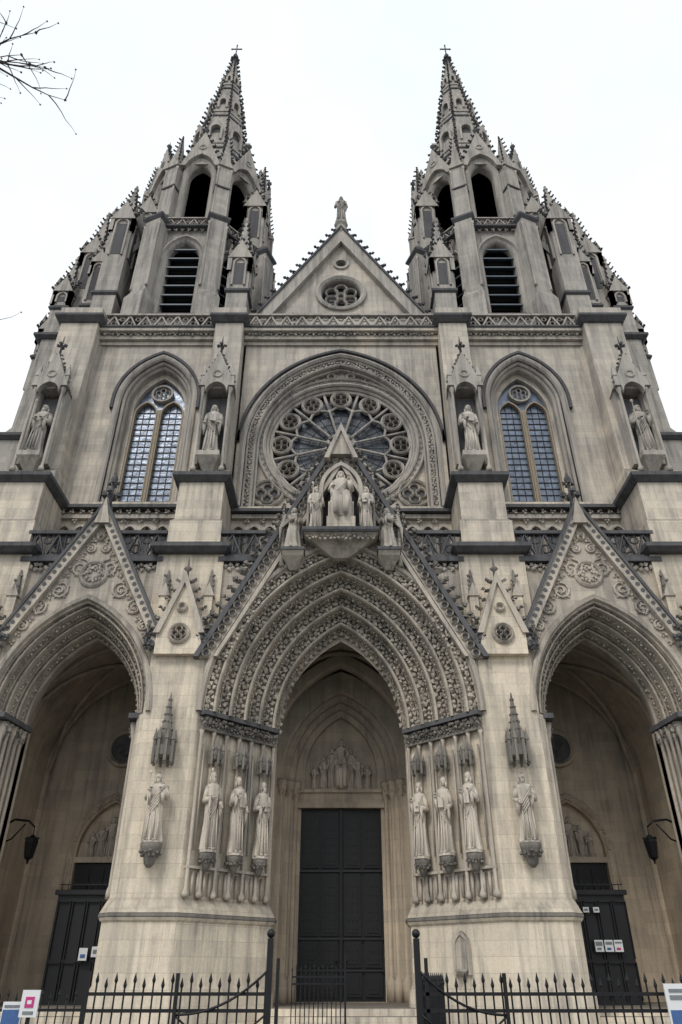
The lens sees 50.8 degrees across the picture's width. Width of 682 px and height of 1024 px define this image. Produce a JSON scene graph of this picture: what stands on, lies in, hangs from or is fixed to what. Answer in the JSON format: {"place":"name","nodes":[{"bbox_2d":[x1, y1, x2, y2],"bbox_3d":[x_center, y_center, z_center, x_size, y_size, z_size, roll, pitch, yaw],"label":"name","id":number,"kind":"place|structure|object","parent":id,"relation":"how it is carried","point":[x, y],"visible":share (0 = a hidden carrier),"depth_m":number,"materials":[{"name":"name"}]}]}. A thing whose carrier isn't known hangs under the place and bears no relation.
{"place":"outdoors","nodes":[
{"label":"outdoors","id":0,"kind":"place"},
{"bbox_2d":[0,0,681,431],"label":"sky","id":1,"kind":"structure","parent":0,"point":[341,97],"materials":[{"name":"white"}]},
{"label":"plaza ground","id":2,"kind":"structure","parent":0,"visible":0},
{"bbox_2d":[0,1002,20,1023],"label":"notice sign","id":3,"kind":"object","parent":2,"relation":"on","point":[9,1012],"visible":0.95,"depth_m":8.60,"materials":[{"name":"blue paper"}]},
{"bbox_2d":[18,990,40,1023],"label":"notice sign","id":4,"kind":"object","parent":2,"relation":"on","point":[29,1004],"visible":1,"depth_m":8.57,"materials":[{"name":"white paper"}]},
{"bbox_2d":[0,6,76,319],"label":"bare tree","id":5,"kind":"object","parent":2,"relation":"on","point":[28,64],"visible":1,"depth_m":13.84,"materials":[{"name":"brown plant"}]},
{"bbox_2d":[0,988,80,1023],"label":"iron fence","id":6,"kind":"object","parent":2,"relation":"on","point":[57,1009],"visible":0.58,"depth_m":11.10,"materials":[{"name":"black metal"}]},
{"bbox_2d":[290,955,345,1023],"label":"iron gate","id":7,"kind":"structure","parent":2,"relation":"on","point":[322,977],"depth_m":18.24,"materials":[{"name":"black metal"}]},
{"bbox_2d":[0,44,681,1023],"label":"gothic basilica","id":8,"kind":"structure","parent":2,"relation":"on","point":[178,614],"depth_m":28.59,"materials":[{"name":"beige stone"}]},
{"bbox_2d":[5,818,39,863],"bbox_3d":[-11.455,11.648,25.444,1.535,1.489,0.480,0,-33,0],"label":"wall lantern","id":9,"kind":"object","parent":8,"relation":"attached to","point":[31,843],"depth_m":25.28,"materials":[{"name":"black metal"}]},
{"bbox_2d":[22,399,52,453],"bbox_3d":[-13.684,-3.764,32.479,0.860,3.002,0.956,-28,-42,36],"label":"saint statue","id":10,"kind":"object","parent":8,"relation":"on","point":[41,420],"visible":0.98,"depth_m":32.32,"materials":[{"name":"stone"}]},
{"bbox_2d":[77,947,88,960],"bbox_3d":[-8.600,14.735,23.934,0.320,0.400,0.038,0,-33,0],"label":"poster","id":11,"kind":"object","parent":8,"relation":"attached to","point":[82,953],"visible":1,"depth_m":23.93,"materials":[{"name":"white paper"}]},
{"bbox_2d":[90,946,97,957],"bbox_3d":[-8.200,14.676,23.971,0.290,0.340,0.038,0,-33,0],"label":"poster","id":12,"kind":"object","parent":8,"relation":"attached to","point":[93,951],"visible":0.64,"depth_m":23.95,"materials":[{"name":"white paper"}]},
{"bbox_2d":[141,769,169,842],"bbox_3d":[-5.758,9.130,22.291,0.702,2.122,0.735,-26,-41,34],"label":"saint statue","id":13,"kind":"object","parent":8,"relation":"on","point":[157,793],"visible":0.98,"depth_m":22.18,"materials":[{"name":"stone"}]},
{"bbox_2d":[198,767,222,852],"bbox_3d":[-4.105,9.461,22.826,0.674,2.484,0.592,9,-34,-13],"label":"saint statue","id":14,"kind":"object","parent":8,"relation":"on","point":[212,796],"visible":1,"depth_m":22.66,"materials":[{"name":"stone"}]},
{"bbox_2d":[202,405,223,449],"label":"saint statue","id":15,"kind":"object","parent":8,"relation":"on","point":[213,420],"visible":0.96,"depth_m":32.29,"materials":[{"name":"stone"}]},
{"bbox_2d":[226,776,248,855],"bbox_3d":[-3.370,9.884,23.456,0.710,2.453,0.625,23,-39,-31],"label":"saint statue","id":16,"kind":"object","parent":8,"relation":"on","point":[238,801],"visible":0.99,"depth_m":23.31,"materials":[{"name":"stone"}]},
{"bbox_2d":[251,781,271,858],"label":"saint statue","id":17,"kind":"object","parent":8,"relation":"on","point":[262,806],"visible":1,"depth_m":23.94,"materials":[{"name":"stone"}]},
{"bbox_2d":[279,507,302,546],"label":"angel statue","id":18,"kind":"object","parent":8,"relation":"on","point":[294,520],"visible":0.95,"depth_m":27.61,"materials":[{"name":"stone"}]},
{"bbox_2d":[307,481,324,525],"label":"attendant statue","id":19,"kind":"object","parent":8,"relation":"on","point":[315,501],"visible":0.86,"depth_m":27.92,"materials":[{"name":"stone"}]},
{"bbox_2d":[328,471,353,515],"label":"christ statue","id":20,"kind":"object","parent":8,"relation":"on","point":[341,490],"visible":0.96,"depth_m":27.93,"materials":[{"name":"stone"}]},
{"bbox_2d":[334,196,347,221],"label":"saint statue","id":21,"kind":"object","parent":8,"relation":"on","point":[341,205],"visible":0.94,"depth_m":44.40,"materials":[{"name":"stone"}]},
{"bbox_2d":[72,809,609,1001],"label":"portal doors","id":22,"kind":"structure","parent":8,"relation":"in","point":[339,825],"depth_m":27.65,"materials":[{"name":"paint"}]},
{"bbox_2d":[120,382,561,500],"bbox_3d":[0.000,-3.377,35.536,21.100,8.280,0.020,0,-33,0],"label":"tower window glass","id":23,"kind":"structure","parent":8,"relation":"in","point":[177,398],"depth_m":35.33,"materials":[{"name":"glass"}]},
{"bbox_2d":[357,486,374,525],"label":"attendant statue","id":24,"kind":"object","parent":8,"relation":"on","point":[365,498],"visible":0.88,"depth_m":27.93,"materials":[{"name":"stone"}]},
{"bbox_2d":[379,508,402,546],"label":"angel statue","id":25,"kind":"object","parent":8,"relation":"on","point":[387,520],"visible":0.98,"depth_m":27.60,"materials":[{"name":"stone"}]},
{"bbox_2d":[409,781,430,858],"bbox_3d":[2.613,10.300,24.104,0.655,2.453,0.567,6,-33,-9],"label":"saint statue","id":26,"kind":"object","parent":8,"relation":"on","point":[419,806],"visible":1,"depth_m":23.93,"materials":[{"name":"stone"}]},
{"bbox_2d":[433,776,456,855],"bbox_3d":[3.364,9.887,23.460,0.710,2.453,0.625,-23,-39,31],"label":"saint statue","id":27,"kind":"object","parent":8,"relation":"on","point":[443,800],"visible":1,"depth_m":23.24,"materials":[{"name":"stone"}]},
{"bbox_2d":[458,405,480,449],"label":"saint statue","id":28,"kind":"object","parent":8,"relation":"on","point":[468,419],"visible":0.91,"depth_m":32.30,"materials":[{"name":"stone"}]},
{"bbox_2d":[458,771,483,852],"bbox_3d":[4.074,9.473,22.817,0.652,2.453,0.624,8,-34,-12],"label":"saint statue","id":29,"kind":"object","parent":8,"relation":"on","point":[468,795],"visible":0.99,"depth_m":22.67,"materials":[{"name":"stone"}]},
{"bbox_2d":[512,772,540,842],"bbox_3d":[5.712,9.150,22.297,0.640,2.095,0.761,-27,-41,35],"label":"saint statue","id":30,"kind":"object","parent":8,"relation":"on","point":[524,797],"visible":0.99,"depth_m":22.16,"materials":[{"name":"stone"}]},
{"bbox_2d":[582,906,589,912],"bbox_3d":[8.400,13.641,24.636,0.240,0.200,0.038,0,-33,0],"label":"poster","id":31,"kind":"object","parent":8,"relation":"attached to","point":[585,909],"visible":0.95,"depth_m":24.63,"materials":[{"name":"white paper"}]},
{"bbox_2d":[592,906,599,912],"bbox_3d":[8.750,13.641,24.636,0.240,0.200,0.038,0,-33,0],"label":"poster","id":32,"kind":"object","parent":8,"relation":"attached to","point":[595,909],"visible":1,"depth_m":24.63,"materials":[{"name":"white paper"}]},
{"bbox_2d":[593,939,604,952],"bbox_3d":[8.650,14.533,24.062,0.320,0.380,0.040,0,-33,0],"label":"poster","id":33,"kind":"object","parent":8,"relation":"attached to","point":[599,945],"visible":1,"depth_m":24.05,"materials":[{"name":"white paper"}]},
{"bbox_2d":[603,939,614,952],"bbox_3d":[8.980,14.533,24.062,0.320,0.380,0.040,0,-33,0],"label":"poster","id":34,"kind":"object","parent":8,"relation":"attached to","point":[608,945],"visible":1,"depth_m":24.06,"materials":[{"name":"white paper"}]},
{"bbox_2d":[613,939,624,952],"bbox_3d":[9.300,14.533,24.062,0.320,0.380,0.040,0,-33,0],"label":"poster","id":35,"kind":"object","parent":8,"relation":"attached to","point":[618,946],"visible":1,"depth_m":24.06,"materials":[{"name":"white paper"}]},
{"bbox_2d":[629,399,657,451],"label":"saint statue","id":36,"kind":"object","parent":8,"relation":"on","point":[640,420],"visible":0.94,"depth_m":32.33,"materials":[{"name":"stone"}]},
{"bbox_2d":[642,818,676,863],"bbox_3d":[11.459,11.647,25.444,1.527,1.489,0.478,0,-33,0],"label":"wall lantern","id":37,"kind":"object","parent":8,"relation":"attached to","point":[650,843],"depth_m":25.28,"materials":[{"name":"black metal"}]},
{"bbox_2d":[78,929,681,1023],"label":"iron fence","id":38,"kind":"object","parent":2,"relation":"on","point":[431,994],"visible":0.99,"depth_m":8.28,"materials":[{"name":"black metal"}]},
{"bbox_2d":[663,984,681,1023],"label":"notice sign","id":39,"kind":"object","parent":2,"relation":"on","point":[673,994],"visible":1,"depth_m":8.13,"materials":[{"name":"white paper"}]}
]}

